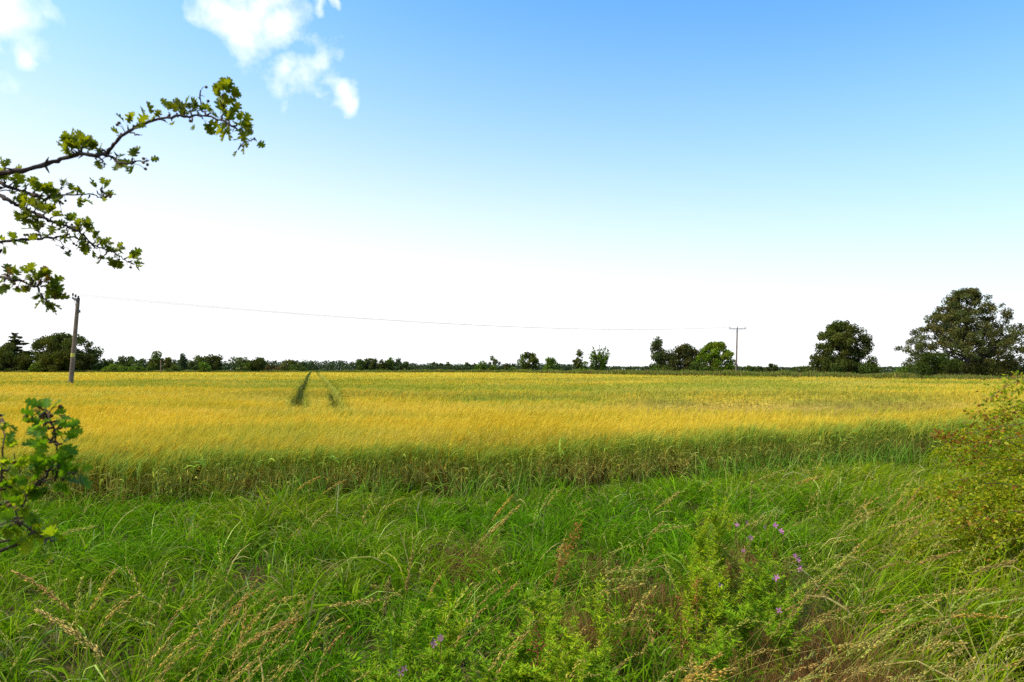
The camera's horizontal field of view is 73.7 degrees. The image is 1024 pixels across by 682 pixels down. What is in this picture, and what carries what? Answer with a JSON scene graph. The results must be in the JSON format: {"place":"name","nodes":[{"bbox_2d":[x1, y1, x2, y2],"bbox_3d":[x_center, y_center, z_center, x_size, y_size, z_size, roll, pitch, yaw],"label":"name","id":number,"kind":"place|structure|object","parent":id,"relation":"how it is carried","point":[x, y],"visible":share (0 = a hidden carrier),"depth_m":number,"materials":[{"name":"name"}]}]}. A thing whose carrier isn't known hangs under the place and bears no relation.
{"place":"outdoors","nodes":[
{"label":"outdoors","id":0,"kind":"place"},
{"bbox_2d":[3,524,100,575],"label":"flowering grass","id":1,"kind":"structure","parent":0,"point":[85,528],"depth_m":4.29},
{"bbox_2d":[72,576,84,669],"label":"flowering grass","id":2,"kind":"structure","parent":0,"point":[79,603],"depth_m":3.35,"materials":[{"name":"plant"}]},
{"bbox_2d":[207,616,303,680],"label":"flowering grass","id":3,"kind":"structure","parent":0,"point":[268,632],"depth_m":3.22,"materials":[{"name":"plant"}]},
{"bbox_2d":[189,598,380,681],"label":"flowering grass","id":4,"kind":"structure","parent":0,"point":[352,603],"depth_m":3.33,"materials":[{"name":"plant"}]},
{"bbox_2d":[380,576,391,660],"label":"flowering grass","id":5,"kind":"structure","parent":0,"point":[387,597],"depth_m":3.74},
{"bbox_2d":[401,549,413,655],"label":"flowering grass","id":6,"kind":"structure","parent":0,"point":[408,578],"depth_m":3.94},
{"bbox_2d":[0,369,1023,681],"bbox_3d":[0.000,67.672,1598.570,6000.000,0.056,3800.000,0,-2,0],"label":"ground","id":7,"kind":"structure","parent":0,"point":[260,583],"depth_m":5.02,"materials":[{"name":"plant"}]},
{"bbox_2d":[0,342,28,370],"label":"broadleaf tree","id":8,"kind":"object","parent":7,"relation":"on","point":[8,349],"visible":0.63,"depth_m":254.94,"materials":[{"name":"green plant"}]},
{"bbox_2d":[0,332,33,364],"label":"conifer tree","id":9,"kind":"object","parent":7,"relation":"on","point":[19,349],"visible":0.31,"depth_m":261.49,"materials":[{"name":"green plant"}]},
{"bbox_2d":[3,353,32,371],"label":"bush","id":10,"kind":"object","parent":7,"relation":"on","point":[23,361],"visible":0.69,"depth_m":253.44,"materials":[{"name":"green plant"}]},
{"bbox_2d":[29,332,103,371],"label":"oak tree","id":11,"kind":"object","parent":7,"relation":"on","point":[60,344],"visible":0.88,"depth_m":251.37,"materials":[{"name":"green plant"}]},
{"bbox_2d":[12,570,120,680],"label":"flowering grass","id":12,"kind":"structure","parent":7,"relation":"on","point":[43,588],"depth_m":3.25,"materials":[{"name":"plant"}]},
{"bbox_2d":[68,293,80,382],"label":"telegraph pole","id":13,"kind":"object","parent":7,"relation":"on","point":[73,349],"visible":0.94,"depth_m":49.95,"materials":[{"name":"brown wood"}]},
{"bbox_2d":[82,296,732,329],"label":"overhead wire","id":14,"kind":"object","parent":13,"relation":"attached to","point":[372,319],"visible":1,"depth_m":66.55,"materials":[{"name":"metal"}]},
{"bbox_2d":[34,608,123,681],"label":"flowering grass","id":15,"kind":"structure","parent":7,"relation":"on","point":[74,632],"depth_m":2.85,"materials":[{"name":"plant"}]},
{"bbox_2d":[68,351,98,370],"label":"bush","id":16,"kind":"object","parent":7,"relation":"on","point":[86,365],"visible":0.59,"depth_m":255.40,"materials":[{"name":"green plant"}]},
{"bbox_2d":[68,569,117,681],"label":"flowering grass","id":17,"kind":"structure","parent":7,"relation":"on","point":[103,586],"depth_m":3.45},
{"bbox_2d":[75,592,140,679],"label":"flowering grass","id":18,"kind":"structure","parent":7,"relation":"on","point":[120,606],"depth_m":3.25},
{"bbox_2d":[101,363,126,371],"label":"bush","id":19,"kind":"object","parent":7,"relation":"on","point":[120,368],"visible":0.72,"depth_m":250.41,"materials":[{"name":"green plant"}]},
{"bbox_2d":[103,355,136,370],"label":"broadleaf tree","id":20,"kind":"object","parent":7,"relation":"on","point":[125,363],"visible":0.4,"depth_m":268.27,"materials":[{"name":"green plant"}]},
{"bbox_2d":[0,76,265,562],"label":"hawthorn tree","id":21,"kind":"object","parent":7,"relation":"on","point":[79,141],"visible":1,"depth_m":1.41,"materials":[{"name":"green plant"}]},
{"bbox_2d":[126,364,145,371],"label":"bush","id":22,"kind":"object","parent":7,"relation":"on","point":[134,368],"visible":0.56,"depth_m":251.41,"materials":[{"name":"green plant"}]},
{"bbox_2d":[129,358,146,369],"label":"broadleaf tree","id":23,"kind":"object","parent":7,"relation":"on","point":[141,362],"visible":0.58,"depth_m":267.07,"materials":[{"name":"green plant"}]},
{"bbox_2d":[146,350,163,370],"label":"broadleaf tree","id":24,"kind":"object","parent":7,"relation":"on","point":[154,361],"visible":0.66,"depth_m":257.19,"materials":[{"name":"green plant"}]},
{"bbox_2d":[163,357,175,369],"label":"broadleaf tree","id":25,"kind":"object","parent":7,"relation":"on","point":[168,362],"visible":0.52,"depth_m":260.81,"materials":[{"name":"green plant"}]},
{"bbox_2d":[177,353,187,369],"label":"conifer tree","id":26,"kind":"object","parent":7,"relation":"on","point":[182,361],"visible":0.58,"depth_m":261.42,"materials":[{"name":"green plant"}]},
{"bbox_2d":[192,355,208,370],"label":"oak tree","id":27,"kind":"object","parent":7,"relation":"on","point":[198,358],"visible":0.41,"depth_m":260.64,"materials":[{"name":"green plant"}]},
{"bbox_2d":[197,361,211,371],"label":"bush","id":28,"kind":"object","parent":7,"relation":"on","point":[203,366],"visible":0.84,"depth_m":251.43,"materials":[{"name":"green plant"}]},
{"bbox_2d":[205,354,223,370],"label":"broadleaf tree","id":29,"kind":"object","parent":7,"relation":"on","point":[216,364],"visible":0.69,"depth_m":256.89,"materials":[{"name":"green plant"}]},
{"bbox_2d":[224,356,247,370],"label":"broadleaf tree","id":30,"kind":"object","parent":7,"relation":"on","point":[239,361],"visible":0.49,"depth_m":261.64,"materials":[{"name":"green plant"}]},
{"bbox_2d":[241,360,254,370],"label":"broadleaf tree","id":31,"kind":"object","parent":7,"relation":"on","point":[248,366],"visible":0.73,"depth_m":255.93,"materials":[{"name":"green plant"}]},
{"bbox_2d":[252,357,266,370],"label":"broadleaf tree","id":32,"kind":"object","parent":7,"relation":"on","point":[259,363],"visible":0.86,"depth_m":256.61,"materials":[{"name":"green plant"}]},
{"bbox_2d":[279,359,300,370],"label":"broadleaf tree","id":33,"kind":"object","parent":7,"relation":"on","point":[290,363],"visible":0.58,"depth_m":267.73,"materials":[{"name":"green plant"}]},
{"bbox_2d":[353,359,366,369],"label":"broadleaf tree","id":34,"kind":"object","parent":7,"relation":"on","point":[359,362],"visible":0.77,"depth_m":267.12,"materials":[{"name":"green plant"}]},
{"bbox_2d":[339,641,401,681],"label":"willowherb plant","id":35,"kind":"object","parent":7,"relation":"on","point":[376,675],"visible":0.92,"depth_m":2.95,"materials":[{"name":"green plant"}]},
{"bbox_2d":[368,357,378,369],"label":"broadleaf tree","id":36,"kind":"object","parent":7,"relation":"on","point":[372,365],"visible":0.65,"depth_m":267.21,"materials":[{"name":"green plant"}]},
{"bbox_2d":[376,359,390,370],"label":"broadleaf tree","id":37,"kind":"object","parent":7,"relation":"on","point":[385,366],"visible":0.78,"depth_m":263.35,"materials":[{"name":"green plant"}]},
{"bbox_2d":[370,598,433,681],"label":"willowherb plant","id":38,"kind":"object","parent":7,"relation":"on","point":[408,647],"visible":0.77,"depth_m":3.45,"materials":[{"name":"green plant"}]},
{"bbox_2d":[356,644,452,681],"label":"willowherb plant","id":39,"kind":"object","parent":7,"relation":"on","point":[399,674],"visible":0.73,"depth_m":2.92,"materials":[{"name":"green plant"}]},
{"bbox_2d":[400,626,484,681],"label":"willowherb plant","id":40,"kind":"object","parent":7,"relation":"on","point":[427,657],"visible":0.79,"depth_m":3.11,"materials":[{"name":"green plant"}]},
{"bbox_2d":[423,587,476,680],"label":"willowherb plant","id":41,"kind":"object","parent":7,"relation":"on","point":[451,636],"visible":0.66,"depth_m":3.52,"materials":[{"name":"green plant"}]},
{"bbox_2d":[424,651,512,681],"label":"willowherb plant","id":42,"kind":"object","parent":7,"relation":"on","point":[456,676],"visible":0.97,"depth_m":2.92,"materials":[{"name":"green plant"}]},
{"bbox_2d":[473,360,487,369],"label":"broadleaf tree","id":43,"kind":"object","parent":7,"relation":"on","point":[481,365],"visible":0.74,"depth_m":241.78,"materials":[{"name":"green plant"}]},
{"bbox_2d":[449,624,521,681],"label":"willowherb plant","id":44,"kind":"object","parent":7,"relation":"on","point":[491,673],"visible":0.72,"depth_m":3.12,"materials":[{"name":"green plant"}]},
{"bbox_2d":[0,368,1022,380],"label":"verge weeds","id":45,"kind":"object","parent":7,"relation":"on","point":[811,373],"visible":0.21,"depth_m":119.26,"materials":[{"name":"green plant"}]},
{"bbox_2d":[0,371,1023,516],"bbox_3d":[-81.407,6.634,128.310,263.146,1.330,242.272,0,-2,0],"label":"barley field","id":46,"kind":"structure","parent":7,"relation":"on","point":[163,457],"depth_m":12.58,"materials":[{"name":"plant"}]},
{"bbox_2d":[0,453,1023,681],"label":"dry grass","id":47,"kind":"structure","parent":7,"relation":"on","point":[910,678],"depth_m":3.53,"materials":[{"name":"plant"}]},
{"bbox_2d":[16,358,1020,372],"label":"treeline","id":48,"kind":"object","parent":7,"relation":"on","point":[335,365],"visible":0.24,"depth_m":275.76,"materials":[{"name":"green plant"}]},
{"bbox_2d":[481,604,559,681],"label":"willowherb plant","id":49,"kind":"object","parent":7,"relation":"on","point":[505,644],"visible":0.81,"depth_m":3.33,"materials":[{"name":"green plant"}]},
{"bbox_2d":[410,577,644,679],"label":"flowering grass","id":50,"kind":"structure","parent":7,"relation":"on","point":[619,580],"depth_m":3.45,"materials":[{"name":"plant"}]},
{"bbox_2d":[517,351,538,369],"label":"oak tree","id":51,"kind":"object","parent":7,"relation":"on","point":[531,358],"visible":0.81,"depth_m":231.21,"materials":[{"name":"green plant"}]},
{"bbox_2d":[524,626,546,675],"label":"dock plant","id":52,"kind":"object","parent":7,"relation":"on","point":[537,651],"visible":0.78,"depth_m":3.14,"materials":[{"name":"brown plant"}]},
{"bbox_2d":[513,575,571,681],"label":"willowherb plant","id":53,"kind":"object","parent":7,"relation":"on","point":[532,607],"visible":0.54,"depth_m":3.74,"materials":[{"name":"green plant"}]},
{"bbox_2d":[518,589,576,676],"bbox_3d":[0.161,1.595,3.571,0.295,0.608,0.359,-1,-3,28],"label":"willowherb plant","id":54,"kind":"object","parent":7,"relation":"on","point":[548,610],"visible":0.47,"depth_m":3.56,"materials":[{"name":"green plant"}]},
{"bbox_2d":[542,357,560,370],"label":"broadleaf tree","id":55,"kind":"object","parent":7,"relation":"on","point":[550,363],"visible":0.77,"depth_m":221.07,"materials":[{"name":"green plant"}]},
{"bbox_2d":[514,635,594,681],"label":"willowherb plant","id":56,"kind":"object","parent":7,"relation":"on","point":[542,675],"visible":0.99,"depth_m":2.95,"materials":[{"name":"green plant"}]},
{"bbox_2d":[459,566,653,654],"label":"flowering grass","id":57,"kind":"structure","parent":7,"relation":"on","point":[634,570],"depth_m":3.55,"materials":[{"name":"plant"}]},
{"bbox_2d":[548,539,571,606],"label":"dock plant","id":58,"kind":"object","parent":7,"relation":"on","point":[559,565],"visible":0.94,"depth_m":4.44,"materials":[{"name":"brown plant"}]},
{"bbox_2d":[551,519,581,589],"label":"dock plant","id":59,"kind":"object","parent":7,"relation":"on","point":[575,524],"visible":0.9,"depth_m":4.64,"materials":[{"name":"brown plant"}]},
{"bbox_2d":[532,615,613,681],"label":"willowherb plant","id":60,"kind":"object","parent":7,"relation":"on","point":[567,645],"visible":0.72,"depth_m":3.24,"materials":[{"name":"green plant"}]},
{"bbox_2d":[571,349,583,368],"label":"broadleaf tree","id":61,"kind":"object","parent":7,"relation":"on","point":[577,360],"visible":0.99,"depth_m":204.36,"materials":[{"name":"green plant"}]},
{"bbox_2d":[570,637,626,681],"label":"willowherb plant","id":62,"kind":"object","parent":7,"relation":"on","point":[608,673],"visible":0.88,"depth_m":3.05,"materials":[{"name":"green plant"}]},
{"bbox_2d":[588,345,609,370],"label":"broadleaf tree","id":63,"kind":"object","parent":7,"relation":"on","point":[603,360],"visible":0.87,"depth_m":194.39,"materials":[{"name":"green plant"}]},
{"bbox_2d":[582,573,632,676],"bbox_3d":[0.481,1.591,3.736,0.261,0.629,0.374,-2,-3,41],"label":"willowherb plant","id":64,"kind":"object","parent":7,"relation":"on","point":[601,622],"visible":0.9,"depth_m":3.75,"materials":[{"name":"green plant"}]},
{"bbox_2d":[608,463,625,526],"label":"willowherb plant","id":65,"kind":"object","parent":7,"relation":"on","point":[613,495],"visible":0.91,"depth_m":7.53,"materials":[{"name":"green plant"}]},
{"bbox_2d":[647,336,666,369],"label":"broadleaf tree","id":66,"kind":"object","parent":7,"relation":"on","point":[656,345],"visible":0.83,"depth_m":149.09,"materials":[{"name":"green plant"}]},
{"bbox_2d":[649,364,672,371],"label":"bush","id":67,"kind":"object","parent":7,"relation":"on","point":[662,367],"visible":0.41,"depth_m":140.63,"materials":[{"name":"green plant"}]},
{"bbox_2d":[661,349,675,364],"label":"broadleaf tree","id":68,"kind":"object","parent":7,"relation":"on","point":[668,355],"visible":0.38,"depth_m":148.46,"materials":[{"name":"green plant"}]},
{"bbox_2d":[668,607,692,681],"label":"dock plant","id":69,"kind":"object","parent":7,"relation":"on","point":[681,638],"visible":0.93,"depth_m":3.54,"materials":[{"name":"brown plant"}]},
{"bbox_2d":[644,591,720,680],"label":"willowherb plant","id":70,"kind":"object","parent":7,"relation":"on","point":[688,615],"visible":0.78,"depth_m":3.72,"materials":[{"name":"green plant"}]},
{"bbox_2d":[667,343,702,371],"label":"broadleaf tree","id":71,"kind":"object","parent":7,"relation":"on","point":[676,362],"visible":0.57,"depth_m":144.53,"materials":[{"name":"green plant"}]},
{"bbox_2d":[661,542,723,641],"bbox_3d":[1.124,1.591,4.288,0.371,0.675,0.321,0,-2,0],"label":"willowherb plant","id":72,"kind":"object","parent":7,"relation":"on","point":[697,567],"visible":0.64,"depth_m":4.25,"materials":[{"name":"green plant"}]},
{"bbox_2d":[685,576,705,644],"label":"dock plant","id":73,"kind":"object","parent":7,"relation":"on","point":[696,585],"visible":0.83,"depth_m":3.94,"materials":[{"name":"brown plant"}]},
{"bbox_2d":[675,510,720,607],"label":"willowherb plant","id":74,"kind":"object","parent":7,"relation":"on","point":[700,536],"visible":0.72,"depth_m":4.69,"materials":[{"name":"green plant"}]},
{"bbox_2d":[685,360,727,371],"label":"bush","id":75,"kind":"object","parent":7,"relation":"on","point":[701,366],"visible":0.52,"depth_m":135.50,"materials":[{"name":"green plant"}]},
{"bbox_2d":[682,667,739,681],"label":"flowering grass","id":76,"kind":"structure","parent":7,"relation":"on","point":[719,671],"depth_m":2.64,"materials":[{"name":"plant"}]},
{"bbox_2d":[681,625,742,681],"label":"willowherb plant","id":77,"kind":"object","parent":7,"relation":"on","point":[719,663],"visible":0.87,"depth_m":3.23,"materials":[{"name":"green plant"}]},
{"bbox_2d":[691,340,737,372],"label":"broadleaf tree","id":78,"kind":"object","parent":7,"relation":"on","point":[715,358],"visible":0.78,"depth_m":138.54,"materials":[{"name":"green plant"}]},
{"bbox_2d":[688,560,751,665],"bbox_3d":[1.204,1.592,3.931,0.323,0.644,0.370,0,-2,0],"label":"willowherb plant","id":79,"kind":"object","parent":7,"relation":"on","point":[709,610],"visible":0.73,"depth_m":3.93,"materials":[{"name":"green plant"}]},
{"bbox_2d":[703,488,739,606],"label":"willowherb plant","id":80,"kind":"object","parent":7,"relation":"on","point":[715,518],"visible":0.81,"depth_m":4.82,"materials":[{"name":"green plant"}]},
{"bbox_2d":[706,521,762,614],"bbox_3d":[1.532,1.577,4.635,0.395,0.731,0.214,-1,-3,28],"label":"willowherb plant","id":81,"kind":"object","parent":7,"relation":"on","point":[734,571],"visible":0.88,"depth_m":4.64,"materials":[{"name":"green plant"}]},
{"bbox_2d":[729,327,745,370],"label":"telegraph pole","id":82,"kind":"object","parent":7,"relation":"on","point":[737,328],"visible":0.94,"depth_m":117.98,"materials":[{"name":"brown wood"}]},
{"bbox_2d":[713,590,776,672],"bbox_3d":[1.210,1.616,3.675,0.420,0.574,0.310,2,-3,-41],"label":"willowherb plant","id":83,"kind":"object","parent":7,"relation":"on","point":[743,629],"visible":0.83,"depth_m":3.63,"materials":[{"name":"green plant"}]},
{"bbox_2d":[738,554,785,645],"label":"willowherb plant","id":84,"kind":"object","parent":7,"relation":"on","point":[763,579],"visible":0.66,"depth_m":4.17,"materials":[{"name":"green plant"}]},
{"bbox_2d":[738,522,793,612],"bbox_3d":[1.643,1.565,4.450,0.326,0.741,0.260,0,-2,0],"label":"willowherb plant","id":85,"kind":"object","parent":7,"relation":"on","point":[779,565],"visible":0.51,"depth_m":4.49,"materials":[{"name":"green plant"}]},
{"bbox_2d":[743,574,809,654],"bbox_3d":[1.499,1.604,3.848,0.361,0.613,0.330,-1,-3,26],"label":"willowherb plant","id":86,"kind":"object","parent":7,"relation":"on","point":[761,588],"visible":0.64,"depth_m":3.85,"materials":[{"name":"green plant"}]},
{"bbox_2d":[766,552,813,634],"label":"willowherb plant","id":87,"kind":"object","parent":7,"relation":"on","point":[798,566],"visible":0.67,"depth_m":4.25,"materials":[{"name":"green plant"}]},
{"bbox_2d":[764,603,819,681],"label":"willowherb plant","id":88,"kind":"object","parent":7,"relation":"on","point":[783,638],"visible":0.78,"depth_m":3.53,"materials":[{"name":"green plant"}]},
{"bbox_2d":[721,639,886,681],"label":"flowering grass","id":89,"kind":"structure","parent":7,"relation":"on","point":[851,644],"depth_m":2.85,"materials":[{"name":"plant"}]},
{"bbox_2d":[805,539,865,628],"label":"flowering grass","id":90,"kind":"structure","parent":7,"relation":"on","point":[844,562],"depth_m":4.04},
{"bbox_2d":[802,357,874,373],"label":"bush","id":91,"kind":"object","parent":7,"relation":"on","point":[838,365],"visible":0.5,"depth_m":99.79,"materials":[{"name":"green plant"}]},
{"bbox_2d":[808,320,877,373],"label":"oak tree","id":92,"kind":"object","parent":7,"relation":"on","point":[839,338],"visible":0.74,"depth_m":102.79,"materials":[{"name":"green plant"}]},
{"bbox_2d":[861,362,881,374],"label":"bush","id":93,"kind":"object","parent":7,"relation":"on","point":[877,369],"visible":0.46,"depth_m":99.31,"materials":[{"name":"green plant"}]},
{"bbox_2d":[823,549,961,647],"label":"flowering grass","id":94,"kind":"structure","parent":7,"relation":"on","point":[935,558],"depth_m":3.75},
{"bbox_2d":[799,610,1008,681],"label":"flowering grass","id":95,"kind":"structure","parent":7,"relation":"on","point":[959,616],"depth_m":3.05,"materials":[{"name":"plant"}]},
{"bbox_2d":[891,366,922,375],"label":"bush","id":96,"kind":"object","parent":7,"relation":"on","point":[902,369],"visible":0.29,"depth_m":84.41,"materials":[{"name":"green plant"}]},
{"bbox_2d":[841,558,1018,672],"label":"flowering grass","id":97,"kind":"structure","parent":7,"relation":"on","point":[995,566],"depth_m":3.45,"materials":[{"name":"plant"}]},
{"bbox_2d":[910,351,964,378],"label":"bush","id":98,"kind":"object","parent":7,"relation":"on","point":[924,363],"visible":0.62,"depth_m":76.36,"materials":[{"name":"green plant"}]},
{"bbox_2d":[893,287,1023,375],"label":"ash tree","id":99,"kind":"object","parent":7,"relation":"on","point":[964,336],"visible":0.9,"depth_m":78.37,"materials":[{"name":"green plant"}]},
{"bbox_2d":[895,370,1023,579],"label":"hedge bush","id":100,"kind":"object","parent":7,"relation":"on","point":[1008,486],"visible":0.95,"depth_m":5.26,"materials":[{"name":"green plant"}]},
{"bbox_2d":[961,356,1022,377],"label":"bush","id":101,"kind":"object","parent":7,"relation":"on","point":[992,370],"visible":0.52,"depth_m":75.23,"materials":[{"name":"green plant"}]},
{"bbox_2d":[0,0,1023,368],"label":"sky","id":102,"kind":"structure","parent":0,"point":[782,171],"materials":[{"name":"blue"}]},
{"bbox_2d":[460,582,646,680],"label":"flowering grass","id":103,"kind":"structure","parent":0,"point":[624,586],"depth_m":3.44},
{"bbox_2d":[542,524,690,619],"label":"flowering grass","id":104,"kind":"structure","parent":0,"point":[674,527],"depth_m":4.44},
{"bbox_2d":[683,651,725,681],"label":"flowering grass","id":105,"kind":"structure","parent":0,"point":[700,667],"depth_m":2.73,"materials":[{"name":"plant"}]},
{"bbox_2d":[784,514,921,621],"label":"flowering grass","id":106,"kind":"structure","parent":0,"point":[912,518],"depth_m":4.14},
{"bbox_2d":[806,587,1000,677],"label":"flowering grass","id":107,"kind":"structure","parent":0,"point":[961,592],"depth_m":3.23,"materials":[{"name":"plant"}]},
{"bbox_2d":[842,639,969,681],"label":"flowering grass","id":108,"kind":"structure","parent":0,"point":[960,642],"depth_m":2.83,"materials":[{"name":"plant"}]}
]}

